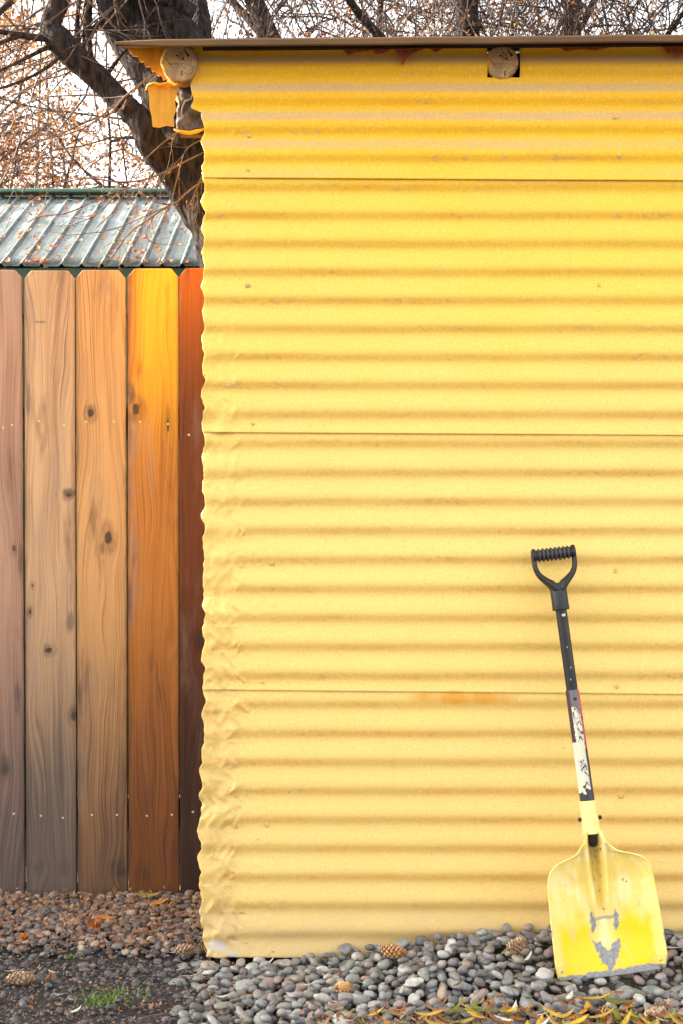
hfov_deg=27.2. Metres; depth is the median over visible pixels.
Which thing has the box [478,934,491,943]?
river stone
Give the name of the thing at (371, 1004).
river stone
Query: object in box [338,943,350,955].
river stone
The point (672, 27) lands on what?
bare tree
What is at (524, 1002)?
river stone
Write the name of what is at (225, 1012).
river stone
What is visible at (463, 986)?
river stone
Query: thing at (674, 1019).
fallen leaf
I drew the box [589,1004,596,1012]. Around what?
river stone
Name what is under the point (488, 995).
river stone
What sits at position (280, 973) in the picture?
river stone
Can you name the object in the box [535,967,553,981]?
river stone
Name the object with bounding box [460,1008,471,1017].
river stone
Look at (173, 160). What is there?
leaning tree
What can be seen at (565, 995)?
river stone
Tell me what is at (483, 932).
river stone
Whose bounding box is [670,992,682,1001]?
river stone
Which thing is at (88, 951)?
dark gravel
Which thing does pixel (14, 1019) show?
pebble
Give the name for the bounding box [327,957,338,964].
river stone
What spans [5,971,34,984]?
pine cone
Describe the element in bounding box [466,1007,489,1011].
fallen leaf
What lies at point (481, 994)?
river stone
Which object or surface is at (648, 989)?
river stone
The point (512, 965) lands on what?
river stone
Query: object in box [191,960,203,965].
river stone
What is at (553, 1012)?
fallen leaf
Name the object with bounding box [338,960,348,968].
river stone
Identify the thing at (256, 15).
bare tree
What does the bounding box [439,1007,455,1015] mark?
river stone
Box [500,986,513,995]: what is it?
river stone
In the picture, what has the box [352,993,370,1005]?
river stone
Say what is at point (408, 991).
river stone
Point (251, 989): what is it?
river stone
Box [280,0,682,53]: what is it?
bare tree
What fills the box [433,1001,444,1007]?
river stone
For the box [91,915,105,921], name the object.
pebble
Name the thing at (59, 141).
rusty shrub
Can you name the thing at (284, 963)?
river stone
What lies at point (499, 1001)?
river stone
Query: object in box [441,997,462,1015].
fallen leaf
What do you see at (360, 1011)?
river stone
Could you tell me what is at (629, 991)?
river stone
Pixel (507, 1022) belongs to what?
fallen leaf
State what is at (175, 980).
river stone
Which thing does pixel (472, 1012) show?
fallen leaf
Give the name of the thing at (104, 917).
fallen leaf
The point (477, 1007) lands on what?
fallen leaf
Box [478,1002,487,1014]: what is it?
fallen leaf
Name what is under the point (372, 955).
river stone
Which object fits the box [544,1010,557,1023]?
fallen leaf
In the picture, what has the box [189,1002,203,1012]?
river stone
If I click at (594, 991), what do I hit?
river stone
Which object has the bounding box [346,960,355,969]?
river stone
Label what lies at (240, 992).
river stone
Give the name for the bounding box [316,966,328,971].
river stone
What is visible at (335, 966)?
river stone
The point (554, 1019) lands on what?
river stone
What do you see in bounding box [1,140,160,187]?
rusty shrub
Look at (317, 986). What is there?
river stone
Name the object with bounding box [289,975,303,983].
river stone
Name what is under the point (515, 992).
river stone
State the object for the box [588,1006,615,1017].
fallen leaf
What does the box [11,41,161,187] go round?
rusty shrub
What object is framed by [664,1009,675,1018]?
fallen leaf
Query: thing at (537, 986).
river stone
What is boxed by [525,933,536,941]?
river stone
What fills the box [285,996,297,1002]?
river stone
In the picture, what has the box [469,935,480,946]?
river stone
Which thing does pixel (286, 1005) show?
river stone
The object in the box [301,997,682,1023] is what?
leaf litter
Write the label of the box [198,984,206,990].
river stone
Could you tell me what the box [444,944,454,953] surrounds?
river stone
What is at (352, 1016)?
fallen leaf
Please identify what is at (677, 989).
river stone
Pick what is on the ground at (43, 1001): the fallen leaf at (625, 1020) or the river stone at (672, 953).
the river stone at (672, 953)
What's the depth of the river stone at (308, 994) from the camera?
3.15 m
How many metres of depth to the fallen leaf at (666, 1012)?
2.96 m
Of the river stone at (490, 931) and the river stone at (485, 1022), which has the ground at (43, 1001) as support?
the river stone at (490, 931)
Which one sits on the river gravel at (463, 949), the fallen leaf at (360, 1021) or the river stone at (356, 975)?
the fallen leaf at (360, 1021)
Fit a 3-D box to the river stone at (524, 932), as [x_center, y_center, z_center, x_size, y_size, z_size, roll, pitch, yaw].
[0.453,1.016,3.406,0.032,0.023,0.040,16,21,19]
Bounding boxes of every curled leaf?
[18,932,29,940]
[87,917,101,928]
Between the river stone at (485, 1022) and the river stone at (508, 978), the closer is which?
the river stone at (485, 1022)
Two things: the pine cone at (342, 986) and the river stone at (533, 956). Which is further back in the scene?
the river stone at (533, 956)
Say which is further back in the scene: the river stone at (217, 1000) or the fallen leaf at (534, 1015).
the river stone at (217, 1000)
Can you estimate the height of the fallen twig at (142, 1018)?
0.004 m
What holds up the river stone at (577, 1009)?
on the river gravel at (463, 949)
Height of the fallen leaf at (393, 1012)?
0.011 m
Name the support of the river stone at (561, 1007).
on the ground at (43, 1001)
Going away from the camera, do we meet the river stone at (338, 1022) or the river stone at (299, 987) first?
the river stone at (338, 1022)
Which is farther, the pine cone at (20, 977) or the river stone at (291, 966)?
the river stone at (291, 966)
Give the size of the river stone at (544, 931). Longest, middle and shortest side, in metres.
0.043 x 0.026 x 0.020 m
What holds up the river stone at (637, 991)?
on the ground at (43, 1001)
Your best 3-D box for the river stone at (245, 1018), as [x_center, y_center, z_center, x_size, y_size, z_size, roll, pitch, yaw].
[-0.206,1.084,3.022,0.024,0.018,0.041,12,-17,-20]
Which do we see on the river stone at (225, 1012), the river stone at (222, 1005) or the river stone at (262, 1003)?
the river stone at (222, 1005)
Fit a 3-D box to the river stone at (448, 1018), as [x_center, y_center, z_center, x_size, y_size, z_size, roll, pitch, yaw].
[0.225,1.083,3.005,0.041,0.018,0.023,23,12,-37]
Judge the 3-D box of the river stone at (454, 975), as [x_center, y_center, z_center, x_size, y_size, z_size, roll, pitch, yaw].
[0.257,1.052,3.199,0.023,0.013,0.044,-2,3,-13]
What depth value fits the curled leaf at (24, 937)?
3.47 m
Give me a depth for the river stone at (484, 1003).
3.07 m
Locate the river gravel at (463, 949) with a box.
[177,923,682,1023]
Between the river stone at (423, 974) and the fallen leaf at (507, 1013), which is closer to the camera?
the fallen leaf at (507, 1013)
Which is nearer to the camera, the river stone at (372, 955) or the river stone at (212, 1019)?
the river stone at (212, 1019)
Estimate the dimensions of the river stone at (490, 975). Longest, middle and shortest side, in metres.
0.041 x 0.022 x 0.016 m
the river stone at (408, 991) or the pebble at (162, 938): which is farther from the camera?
the pebble at (162, 938)
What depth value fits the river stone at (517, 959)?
3.22 m
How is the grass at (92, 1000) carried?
on the ground at (43, 1001)
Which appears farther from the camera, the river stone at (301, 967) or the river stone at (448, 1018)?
the river stone at (301, 967)
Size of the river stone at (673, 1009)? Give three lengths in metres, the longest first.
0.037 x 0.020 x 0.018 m
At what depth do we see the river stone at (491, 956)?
3.27 m
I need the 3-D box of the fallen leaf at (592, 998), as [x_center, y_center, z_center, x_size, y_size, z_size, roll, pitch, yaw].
[0.541,1.043,3.038,0.100,0.016,0.022,0,1,-10]
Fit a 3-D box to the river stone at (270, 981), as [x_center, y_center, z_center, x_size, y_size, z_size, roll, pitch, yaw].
[-0.166,1.094,3.269,0.038,0.025,0.048,12,15,33]
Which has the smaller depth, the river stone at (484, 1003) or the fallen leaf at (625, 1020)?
the fallen leaf at (625, 1020)
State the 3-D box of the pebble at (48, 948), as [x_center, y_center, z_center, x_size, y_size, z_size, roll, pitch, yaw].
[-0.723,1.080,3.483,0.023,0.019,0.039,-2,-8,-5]
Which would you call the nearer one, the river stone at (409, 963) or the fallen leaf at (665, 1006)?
the fallen leaf at (665, 1006)
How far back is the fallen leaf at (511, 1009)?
2.96 m
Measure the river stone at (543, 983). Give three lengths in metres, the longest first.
0.041 x 0.032 x 0.024 m
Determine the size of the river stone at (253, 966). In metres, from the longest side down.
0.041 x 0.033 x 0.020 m
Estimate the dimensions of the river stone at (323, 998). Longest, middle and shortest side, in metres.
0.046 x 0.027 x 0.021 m
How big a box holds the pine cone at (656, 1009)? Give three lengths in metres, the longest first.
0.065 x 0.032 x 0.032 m
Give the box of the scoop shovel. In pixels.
[531,544,666,980]
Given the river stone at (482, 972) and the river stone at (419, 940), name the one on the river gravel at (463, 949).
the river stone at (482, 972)
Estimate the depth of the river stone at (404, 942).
3.36 m
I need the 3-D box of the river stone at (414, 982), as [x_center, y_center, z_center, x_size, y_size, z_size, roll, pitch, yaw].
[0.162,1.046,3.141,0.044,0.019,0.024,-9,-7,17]
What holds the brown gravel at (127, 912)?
on the ground at (43, 1001)
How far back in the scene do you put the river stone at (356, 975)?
3.23 m
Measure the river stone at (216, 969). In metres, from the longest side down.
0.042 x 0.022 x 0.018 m
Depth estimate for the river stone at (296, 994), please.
3.13 m
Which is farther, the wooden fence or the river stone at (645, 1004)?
the wooden fence
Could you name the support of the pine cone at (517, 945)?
on the river stone at (517, 959)
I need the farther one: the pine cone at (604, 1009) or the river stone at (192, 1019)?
the river stone at (192, 1019)
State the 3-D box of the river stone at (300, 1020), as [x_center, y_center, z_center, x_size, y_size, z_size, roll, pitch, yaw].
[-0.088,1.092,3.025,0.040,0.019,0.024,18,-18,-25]
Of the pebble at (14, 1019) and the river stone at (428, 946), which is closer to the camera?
the pebble at (14, 1019)
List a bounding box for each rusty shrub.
[0,0,253,187]
[0,1,156,187]
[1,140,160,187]
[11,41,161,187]
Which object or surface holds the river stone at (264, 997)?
on the river gravel at (463, 949)
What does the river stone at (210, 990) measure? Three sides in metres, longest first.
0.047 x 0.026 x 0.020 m
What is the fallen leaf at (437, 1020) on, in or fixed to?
on the river gravel at (463, 949)
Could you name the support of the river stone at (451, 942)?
on the river stone at (449, 948)
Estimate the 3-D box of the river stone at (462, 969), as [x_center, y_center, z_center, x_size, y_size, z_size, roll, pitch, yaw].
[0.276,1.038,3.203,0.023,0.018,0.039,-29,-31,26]
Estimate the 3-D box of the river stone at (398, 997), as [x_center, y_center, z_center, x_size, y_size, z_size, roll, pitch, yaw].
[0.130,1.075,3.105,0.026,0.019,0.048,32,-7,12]
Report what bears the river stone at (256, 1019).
on the ground at (43, 1001)
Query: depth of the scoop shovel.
3.23 m
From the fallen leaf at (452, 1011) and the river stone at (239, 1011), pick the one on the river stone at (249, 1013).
the river stone at (239, 1011)
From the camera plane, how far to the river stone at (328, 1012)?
3.02 m
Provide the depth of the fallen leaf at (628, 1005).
3.00 m
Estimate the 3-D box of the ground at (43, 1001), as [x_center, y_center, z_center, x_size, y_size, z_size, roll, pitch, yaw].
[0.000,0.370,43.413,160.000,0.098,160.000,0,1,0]
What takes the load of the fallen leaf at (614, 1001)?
on the river gravel at (463, 949)
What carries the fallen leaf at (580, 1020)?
on the river gravel at (463, 949)
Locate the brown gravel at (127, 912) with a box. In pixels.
[0,882,203,958]
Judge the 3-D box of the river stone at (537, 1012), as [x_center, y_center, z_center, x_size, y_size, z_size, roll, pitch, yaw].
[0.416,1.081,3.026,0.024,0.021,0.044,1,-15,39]
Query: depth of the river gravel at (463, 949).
3.20 m
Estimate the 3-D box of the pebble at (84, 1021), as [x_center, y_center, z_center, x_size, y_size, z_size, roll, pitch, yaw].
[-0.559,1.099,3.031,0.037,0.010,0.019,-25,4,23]
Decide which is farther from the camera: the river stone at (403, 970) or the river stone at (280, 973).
the river stone at (280, 973)
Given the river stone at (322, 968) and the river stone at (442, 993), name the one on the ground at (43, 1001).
the river stone at (442, 993)
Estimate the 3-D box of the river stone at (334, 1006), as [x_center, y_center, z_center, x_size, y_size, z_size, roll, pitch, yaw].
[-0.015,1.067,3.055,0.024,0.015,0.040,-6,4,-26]
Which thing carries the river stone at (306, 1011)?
on the ground at (43, 1001)
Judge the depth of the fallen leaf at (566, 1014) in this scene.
2.94 m
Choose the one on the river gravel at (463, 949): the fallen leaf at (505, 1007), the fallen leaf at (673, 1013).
the fallen leaf at (505, 1007)
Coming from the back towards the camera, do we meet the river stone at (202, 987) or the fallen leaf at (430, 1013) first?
the river stone at (202, 987)
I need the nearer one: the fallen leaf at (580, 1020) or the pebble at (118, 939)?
the fallen leaf at (580, 1020)
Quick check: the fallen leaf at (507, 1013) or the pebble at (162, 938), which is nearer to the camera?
the fallen leaf at (507, 1013)
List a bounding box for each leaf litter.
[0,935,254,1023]
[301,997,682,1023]
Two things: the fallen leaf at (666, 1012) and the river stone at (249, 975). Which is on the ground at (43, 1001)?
the river stone at (249, 975)
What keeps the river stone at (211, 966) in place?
on the river stone at (216, 969)
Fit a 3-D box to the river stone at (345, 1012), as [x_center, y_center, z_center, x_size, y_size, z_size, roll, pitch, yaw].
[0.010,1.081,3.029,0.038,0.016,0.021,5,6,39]
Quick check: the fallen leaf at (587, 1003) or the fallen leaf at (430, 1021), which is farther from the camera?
the fallen leaf at (587, 1003)
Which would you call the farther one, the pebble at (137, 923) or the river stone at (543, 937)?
the pebble at (137, 923)
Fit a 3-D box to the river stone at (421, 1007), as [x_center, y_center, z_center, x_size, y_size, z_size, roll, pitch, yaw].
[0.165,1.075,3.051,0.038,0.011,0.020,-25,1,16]
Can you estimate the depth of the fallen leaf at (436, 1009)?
2.98 m
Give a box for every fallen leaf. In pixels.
[96,914,115,918]
[135,892,159,896]
[149,896,169,903]
[338,1017,354,1021]
[345,1012,357,1019]
[356,1015,365,1023]
[364,1007,382,1015]
[384,1009,411,1014]
[415,1009,442,1015]
[423,1017,444,1023]
[425,1005,450,1011]
[432,1015,447,1023]
[433,1009,451,1021]
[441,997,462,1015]
[448,1016,476,1022]
[464,1005,486,1017]
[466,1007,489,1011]
[470,1004,495,1010]
[471,999,477,1007]
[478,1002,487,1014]
[487,998,493,1008]
[493,1014,511,1020]
[495,1007,516,1014]
[499,1006,517,1011]
[502,1002,508,1009]
[502,1016,513,1023]
[507,1006,522,1019]
[510,1000,517,1013]
[525,1010,547,1018]
[536,1013,543,1023]
[541,1005,572,1018]
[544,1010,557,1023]
[556,1008,574,1017]
[557,996,568,1005]
[563,1014,588,1023]
[566,990,572,998]
[571,1004,590,1015]
[572,991,612,999]
[584,1000,591,1008]
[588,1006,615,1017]
[604,998,633,1003]
[605,1007,631,1016]
[606,1012,611,1023]
[614,1008,620,1019]
[618,999,633,1009]
[619,1009,631,1023]
[631,1011,640,1019]
[649,1012,668,1016]
[652,999,674,1007]
[662,1009,680,1018]
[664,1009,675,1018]
[668,1012,682,1023]
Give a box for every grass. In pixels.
[64,950,85,959]
[74,981,126,1007]
[99,984,155,1003]
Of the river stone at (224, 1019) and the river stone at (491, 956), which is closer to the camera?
the river stone at (224, 1019)
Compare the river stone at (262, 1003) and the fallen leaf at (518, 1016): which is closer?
the fallen leaf at (518, 1016)
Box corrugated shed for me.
[115,35,682,962]
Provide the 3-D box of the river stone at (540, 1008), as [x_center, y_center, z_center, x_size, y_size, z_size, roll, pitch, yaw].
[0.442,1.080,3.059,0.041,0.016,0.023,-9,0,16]
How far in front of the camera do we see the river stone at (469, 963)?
3.23 m
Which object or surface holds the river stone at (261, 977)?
on the ground at (43, 1001)
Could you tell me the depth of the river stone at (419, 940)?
3.38 m
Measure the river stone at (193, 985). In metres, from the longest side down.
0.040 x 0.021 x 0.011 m
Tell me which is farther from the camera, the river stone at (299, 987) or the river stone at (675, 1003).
the river stone at (299, 987)
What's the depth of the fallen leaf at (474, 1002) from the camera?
3.02 m
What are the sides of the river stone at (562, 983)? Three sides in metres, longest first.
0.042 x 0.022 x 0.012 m
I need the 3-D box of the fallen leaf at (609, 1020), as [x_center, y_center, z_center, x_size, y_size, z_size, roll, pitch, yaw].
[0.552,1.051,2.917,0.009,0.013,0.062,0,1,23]
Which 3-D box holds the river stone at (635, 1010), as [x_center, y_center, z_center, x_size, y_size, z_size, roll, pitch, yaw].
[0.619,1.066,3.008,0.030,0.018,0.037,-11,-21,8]
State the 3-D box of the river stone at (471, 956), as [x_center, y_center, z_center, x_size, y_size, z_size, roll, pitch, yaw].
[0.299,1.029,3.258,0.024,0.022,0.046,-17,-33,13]
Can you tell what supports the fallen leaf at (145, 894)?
on the brown gravel at (127, 912)
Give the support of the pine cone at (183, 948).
on the ground at (43, 1001)
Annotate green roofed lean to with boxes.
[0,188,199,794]
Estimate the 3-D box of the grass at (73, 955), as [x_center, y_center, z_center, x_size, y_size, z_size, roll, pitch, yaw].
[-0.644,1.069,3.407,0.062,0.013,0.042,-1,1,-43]
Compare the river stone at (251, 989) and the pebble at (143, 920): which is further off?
the pebble at (143, 920)
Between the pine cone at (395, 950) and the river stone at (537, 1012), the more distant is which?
the pine cone at (395, 950)
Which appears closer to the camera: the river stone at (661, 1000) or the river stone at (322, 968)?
the river stone at (661, 1000)
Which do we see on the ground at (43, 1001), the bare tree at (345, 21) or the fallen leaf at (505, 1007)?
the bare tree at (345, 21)
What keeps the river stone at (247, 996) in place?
on the ground at (43, 1001)
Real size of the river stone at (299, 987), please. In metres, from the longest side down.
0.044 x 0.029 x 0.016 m
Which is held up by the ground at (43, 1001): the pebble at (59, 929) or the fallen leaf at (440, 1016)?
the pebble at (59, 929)
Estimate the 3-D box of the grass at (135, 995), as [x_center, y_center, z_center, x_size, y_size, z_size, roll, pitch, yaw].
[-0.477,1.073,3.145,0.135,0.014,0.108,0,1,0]
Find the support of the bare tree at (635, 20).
on the ground at (43, 1001)
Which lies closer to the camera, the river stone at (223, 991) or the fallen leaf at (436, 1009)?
the fallen leaf at (436, 1009)
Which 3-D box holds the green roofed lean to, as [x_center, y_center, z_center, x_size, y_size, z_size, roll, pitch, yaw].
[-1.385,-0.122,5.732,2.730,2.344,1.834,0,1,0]
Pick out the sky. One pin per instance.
(675, 5)
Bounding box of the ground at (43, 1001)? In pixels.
[0,829,682,1023]
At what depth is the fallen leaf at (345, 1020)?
2.92 m
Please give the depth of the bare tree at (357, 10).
8.20 m
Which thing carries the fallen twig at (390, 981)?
on the river gravel at (463, 949)
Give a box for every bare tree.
[0,0,588,187]
[87,0,605,187]
[156,0,681,187]
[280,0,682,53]
[329,0,682,53]
[408,0,682,35]
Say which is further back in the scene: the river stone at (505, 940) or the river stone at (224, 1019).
the river stone at (505, 940)
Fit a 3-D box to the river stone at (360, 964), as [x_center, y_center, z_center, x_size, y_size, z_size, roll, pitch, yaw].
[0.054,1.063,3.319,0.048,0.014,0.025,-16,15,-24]
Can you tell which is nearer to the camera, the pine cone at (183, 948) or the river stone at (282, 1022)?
the river stone at (282, 1022)
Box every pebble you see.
[9,1016,19,1023]
[44,945,52,953]
[55,927,65,933]
[76,1019,88,1023]
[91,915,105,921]
[112,936,125,942]
[132,920,141,928]
[138,918,148,923]
[157,935,166,941]
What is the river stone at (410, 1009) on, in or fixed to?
on the river gravel at (463, 949)
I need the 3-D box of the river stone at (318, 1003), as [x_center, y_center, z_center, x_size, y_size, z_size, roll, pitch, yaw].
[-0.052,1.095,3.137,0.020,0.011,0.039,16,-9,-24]
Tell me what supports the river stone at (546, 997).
on the river gravel at (463, 949)
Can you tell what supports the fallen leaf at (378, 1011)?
on the river gravel at (463, 949)
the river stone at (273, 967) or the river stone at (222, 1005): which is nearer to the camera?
the river stone at (222, 1005)
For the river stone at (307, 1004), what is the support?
on the ground at (43, 1001)
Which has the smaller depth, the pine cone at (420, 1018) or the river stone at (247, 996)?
the pine cone at (420, 1018)
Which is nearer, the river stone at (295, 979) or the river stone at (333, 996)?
the river stone at (333, 996)
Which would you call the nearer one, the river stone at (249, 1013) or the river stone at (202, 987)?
the river stone at (249, 1013)
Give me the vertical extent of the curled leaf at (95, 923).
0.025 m
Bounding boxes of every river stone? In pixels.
[168,978,188,985]
[169,1005,183,1015]
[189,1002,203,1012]
[189,1016,198,1023]
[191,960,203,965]
[191,982,200,989]
[197,988,213,998]
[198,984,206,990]
[200,960,215,969]
[202,970,214,974]
[207,1014,217,1023]
[209,963,218,975]
[211,997,221,1006]
[214,1002,228,1009]
[217,1015,233,1023]
[218,981,233,988]
[220,988,230,994]
[221,1006,229,1014]
[225,1001,234,1010]
[233,975,246,980]
[235,979,253,990]
[236,1006,244,1016]
[237,990,245,995]
[239,994,253,1001]
[239,1010,253,1018]
[239,1014,250,1022]
[244,963,258,970]
[245,970,261,978]
[246,985,258,993]
[253,1015,268,1023]
[255,999,267,1008]
[256,974,265,980]
[256,994,268,1002]
[261,963,277,972]
[261,977,277,989]
[272,959,281,967]
[275,1002,293,1010]
[277,970,285,976]
[277,1020,289,1023]
[278,959,290,967]
[280,963,295,969]
[283,1010,292,1020]
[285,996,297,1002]
[287,991,303,997]
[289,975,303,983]
[291,1017,305,1023]
[295,982,307,991]
[297,965,307,970]
[298,996,306,1005]
[300,1007,309,1016]
[303,989,315,999]
[304,967,314,974]
[304,1001,318,1010]
[307,983,320,991]
[312,1001,322,1006]
[313,993,331,1003]
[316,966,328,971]
[324,1010,334,1019]
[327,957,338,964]
[328,968,340,974]
[328,1000,340,1010]
[329,958,338,967]
[330,993,338,1000]
[332,1013,346,1023]
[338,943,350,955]
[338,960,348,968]
[338,992,352,1002]
[340,1010,351,1019]
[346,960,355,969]
[346,973,360,984]
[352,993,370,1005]
[356,958,373,968]
[357,1007,366,1019]
[367,1000,381,1007]
[369,1020,380,1023]
[370,952,377,961]
[393,1000,408,1008]
[396,938,409,947]
[396,995,405,1000]
[397,967,411,973]
[398,987,411,995]
[401,960,414,966]
[404,1006,416,1015]
[405,977,423,986]
[407,993,419,1004]
[413,1004,425,1013]
[415,936,428,945]
[418,969,428,980]
[423,941,433,951]
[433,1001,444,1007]
[437,985,447,1000]
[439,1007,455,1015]
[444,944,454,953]
[444,1016,453,1022]
[447,938,455,945]
[448,972,459,980]
[451,980,467,989]
[451,1009,459,1020]
[457,965,467,973]
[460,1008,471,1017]
[462,960,472,968]
[465,952,476,962]
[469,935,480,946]
[474,988,488,999]
[476,971,493,979]
[477,969,486,976]
[478,928,487,935]
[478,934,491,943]
[481,1002,500,1011]
[481,1018,492,1023]
[482,952,495,960]
[486,941,500,948]
[486,993,493,999]
[487,929,503,938]
[493,996,506,1006]
[496,936,512,945]
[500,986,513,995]
[502,970,513,985]
[506,998,513,1004]
[508,962,521,969]
[512,954,525,963]
[512,988,518,996]
[514,973,531,983]
[519,995,536,1009]
[522,930,535,935]
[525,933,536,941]
[525,950,536,959]
[529,980,546,992]
[529,1011,541,1019]
[531,982,543,991]
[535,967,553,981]
[536,934,550,941]
[536,1006,549,1014]
[539,991,554,1002]
[540,929,548,935]
[544,1017,557,1023]
[553,1001,571,1013]
[555,981,572,985]
[561,993,571,1002]
[568,1003,582,1013]
[588,988,601,995]
[588,999,603,1007]
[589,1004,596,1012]
[615,981,624,989]
[617,985,634,999]
[625,1008,638,1014]
[630,989,645,999]
[641,985,659,993]
[643,1002,651,1010]
[654,997,665,1006]
[667,949,677,958]
[668,1000,680,1007]
[668,1007,678,1012]
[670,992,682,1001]
[671,985,682,992]
[677,939,682,948]
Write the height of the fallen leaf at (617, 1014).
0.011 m
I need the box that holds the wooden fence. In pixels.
[0,268,205,895]
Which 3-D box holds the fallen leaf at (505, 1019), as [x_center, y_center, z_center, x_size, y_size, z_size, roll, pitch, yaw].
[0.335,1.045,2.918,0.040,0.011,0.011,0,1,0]
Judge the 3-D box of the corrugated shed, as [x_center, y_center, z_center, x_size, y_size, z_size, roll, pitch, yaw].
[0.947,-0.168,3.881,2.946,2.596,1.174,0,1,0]
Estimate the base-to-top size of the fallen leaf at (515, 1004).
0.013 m
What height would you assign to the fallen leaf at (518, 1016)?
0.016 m
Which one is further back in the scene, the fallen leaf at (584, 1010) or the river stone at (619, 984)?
the river stone at (619, 984)
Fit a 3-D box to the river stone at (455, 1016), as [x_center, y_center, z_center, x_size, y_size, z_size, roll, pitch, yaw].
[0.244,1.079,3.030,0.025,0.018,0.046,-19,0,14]
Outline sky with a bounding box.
[0,0,682,187]
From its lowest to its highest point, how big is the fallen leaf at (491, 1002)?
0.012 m
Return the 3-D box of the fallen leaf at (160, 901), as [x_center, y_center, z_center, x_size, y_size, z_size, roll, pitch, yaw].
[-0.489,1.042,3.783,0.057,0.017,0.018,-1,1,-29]
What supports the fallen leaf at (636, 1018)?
on the river gravel at (463, 949)
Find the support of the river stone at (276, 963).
on the river gravel at (463, 949)
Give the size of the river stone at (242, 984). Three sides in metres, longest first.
0.044 x 0.034 x 0.023 m
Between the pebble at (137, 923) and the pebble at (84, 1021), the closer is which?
the pebble at (84, 1021)
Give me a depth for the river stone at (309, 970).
3.28 m
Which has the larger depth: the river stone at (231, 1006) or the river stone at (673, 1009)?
the river stone at (231, 1006)
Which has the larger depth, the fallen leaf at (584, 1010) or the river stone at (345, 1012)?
the river stone at (345, 1012)
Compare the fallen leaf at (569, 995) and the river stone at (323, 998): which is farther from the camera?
the river stone at (323, 998)
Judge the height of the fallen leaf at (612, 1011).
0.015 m
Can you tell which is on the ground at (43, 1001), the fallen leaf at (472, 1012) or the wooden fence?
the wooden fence
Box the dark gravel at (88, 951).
[0,921,230,1023]
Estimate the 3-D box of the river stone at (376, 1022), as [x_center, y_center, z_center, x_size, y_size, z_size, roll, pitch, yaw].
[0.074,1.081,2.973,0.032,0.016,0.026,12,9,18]
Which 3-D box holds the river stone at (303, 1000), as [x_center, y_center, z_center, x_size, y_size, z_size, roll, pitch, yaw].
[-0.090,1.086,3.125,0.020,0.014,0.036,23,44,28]
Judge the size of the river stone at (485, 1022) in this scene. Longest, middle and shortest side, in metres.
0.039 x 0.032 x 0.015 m
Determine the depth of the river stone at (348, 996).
3.09 m
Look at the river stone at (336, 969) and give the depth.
3.30 m
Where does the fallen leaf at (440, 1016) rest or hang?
on the river gravel at (463, 949)
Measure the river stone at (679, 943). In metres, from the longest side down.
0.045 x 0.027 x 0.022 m
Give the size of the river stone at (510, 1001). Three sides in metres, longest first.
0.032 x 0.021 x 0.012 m
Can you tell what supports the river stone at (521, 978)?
on the river gravel at (463, 949)
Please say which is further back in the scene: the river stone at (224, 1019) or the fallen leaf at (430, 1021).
the river stone at (224, 1019)
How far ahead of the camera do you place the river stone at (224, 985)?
3.27 m
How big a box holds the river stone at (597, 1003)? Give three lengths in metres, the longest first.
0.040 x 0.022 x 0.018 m
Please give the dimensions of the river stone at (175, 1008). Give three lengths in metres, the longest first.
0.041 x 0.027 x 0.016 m
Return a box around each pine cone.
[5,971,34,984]
[173,943,194,954]
[334,980,350,992]
[380,943,406,957]
[418,1014,443,1023]
[506,937,527,953]
[596,1005,618,1017]
[641,1006,665,1022]
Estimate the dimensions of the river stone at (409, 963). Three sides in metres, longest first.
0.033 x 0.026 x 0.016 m
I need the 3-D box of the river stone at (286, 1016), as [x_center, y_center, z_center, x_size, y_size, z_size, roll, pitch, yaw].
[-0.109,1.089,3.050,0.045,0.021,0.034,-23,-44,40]
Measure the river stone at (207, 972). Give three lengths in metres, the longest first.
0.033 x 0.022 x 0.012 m
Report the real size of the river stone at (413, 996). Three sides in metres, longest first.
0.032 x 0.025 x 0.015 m
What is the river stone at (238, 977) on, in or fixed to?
on the river stone
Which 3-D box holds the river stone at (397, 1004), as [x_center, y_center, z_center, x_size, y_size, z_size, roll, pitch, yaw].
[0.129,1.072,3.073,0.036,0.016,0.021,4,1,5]
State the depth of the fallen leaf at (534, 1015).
2.93 m
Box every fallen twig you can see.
[137,1013,171,1020]
[384,962,437,984]
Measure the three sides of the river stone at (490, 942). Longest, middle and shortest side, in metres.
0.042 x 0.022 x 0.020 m
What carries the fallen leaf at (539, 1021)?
on the river gravel at (463, 949)
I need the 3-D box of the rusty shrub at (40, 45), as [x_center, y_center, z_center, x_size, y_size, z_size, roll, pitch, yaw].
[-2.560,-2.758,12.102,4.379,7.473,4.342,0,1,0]
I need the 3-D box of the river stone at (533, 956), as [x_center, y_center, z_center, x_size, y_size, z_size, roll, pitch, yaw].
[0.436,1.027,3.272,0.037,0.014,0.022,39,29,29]
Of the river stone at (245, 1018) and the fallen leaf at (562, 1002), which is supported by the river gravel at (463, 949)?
the fallen leaf at (562, 1002)
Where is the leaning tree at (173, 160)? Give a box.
[0,0,301,269]
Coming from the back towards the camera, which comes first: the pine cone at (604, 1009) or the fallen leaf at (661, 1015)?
the pine cone at (604, 1009)
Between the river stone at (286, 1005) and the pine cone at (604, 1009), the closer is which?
the pine cone at (604, 1009)
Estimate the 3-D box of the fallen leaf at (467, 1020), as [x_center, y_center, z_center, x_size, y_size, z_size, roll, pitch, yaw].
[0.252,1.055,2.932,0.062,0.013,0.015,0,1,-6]

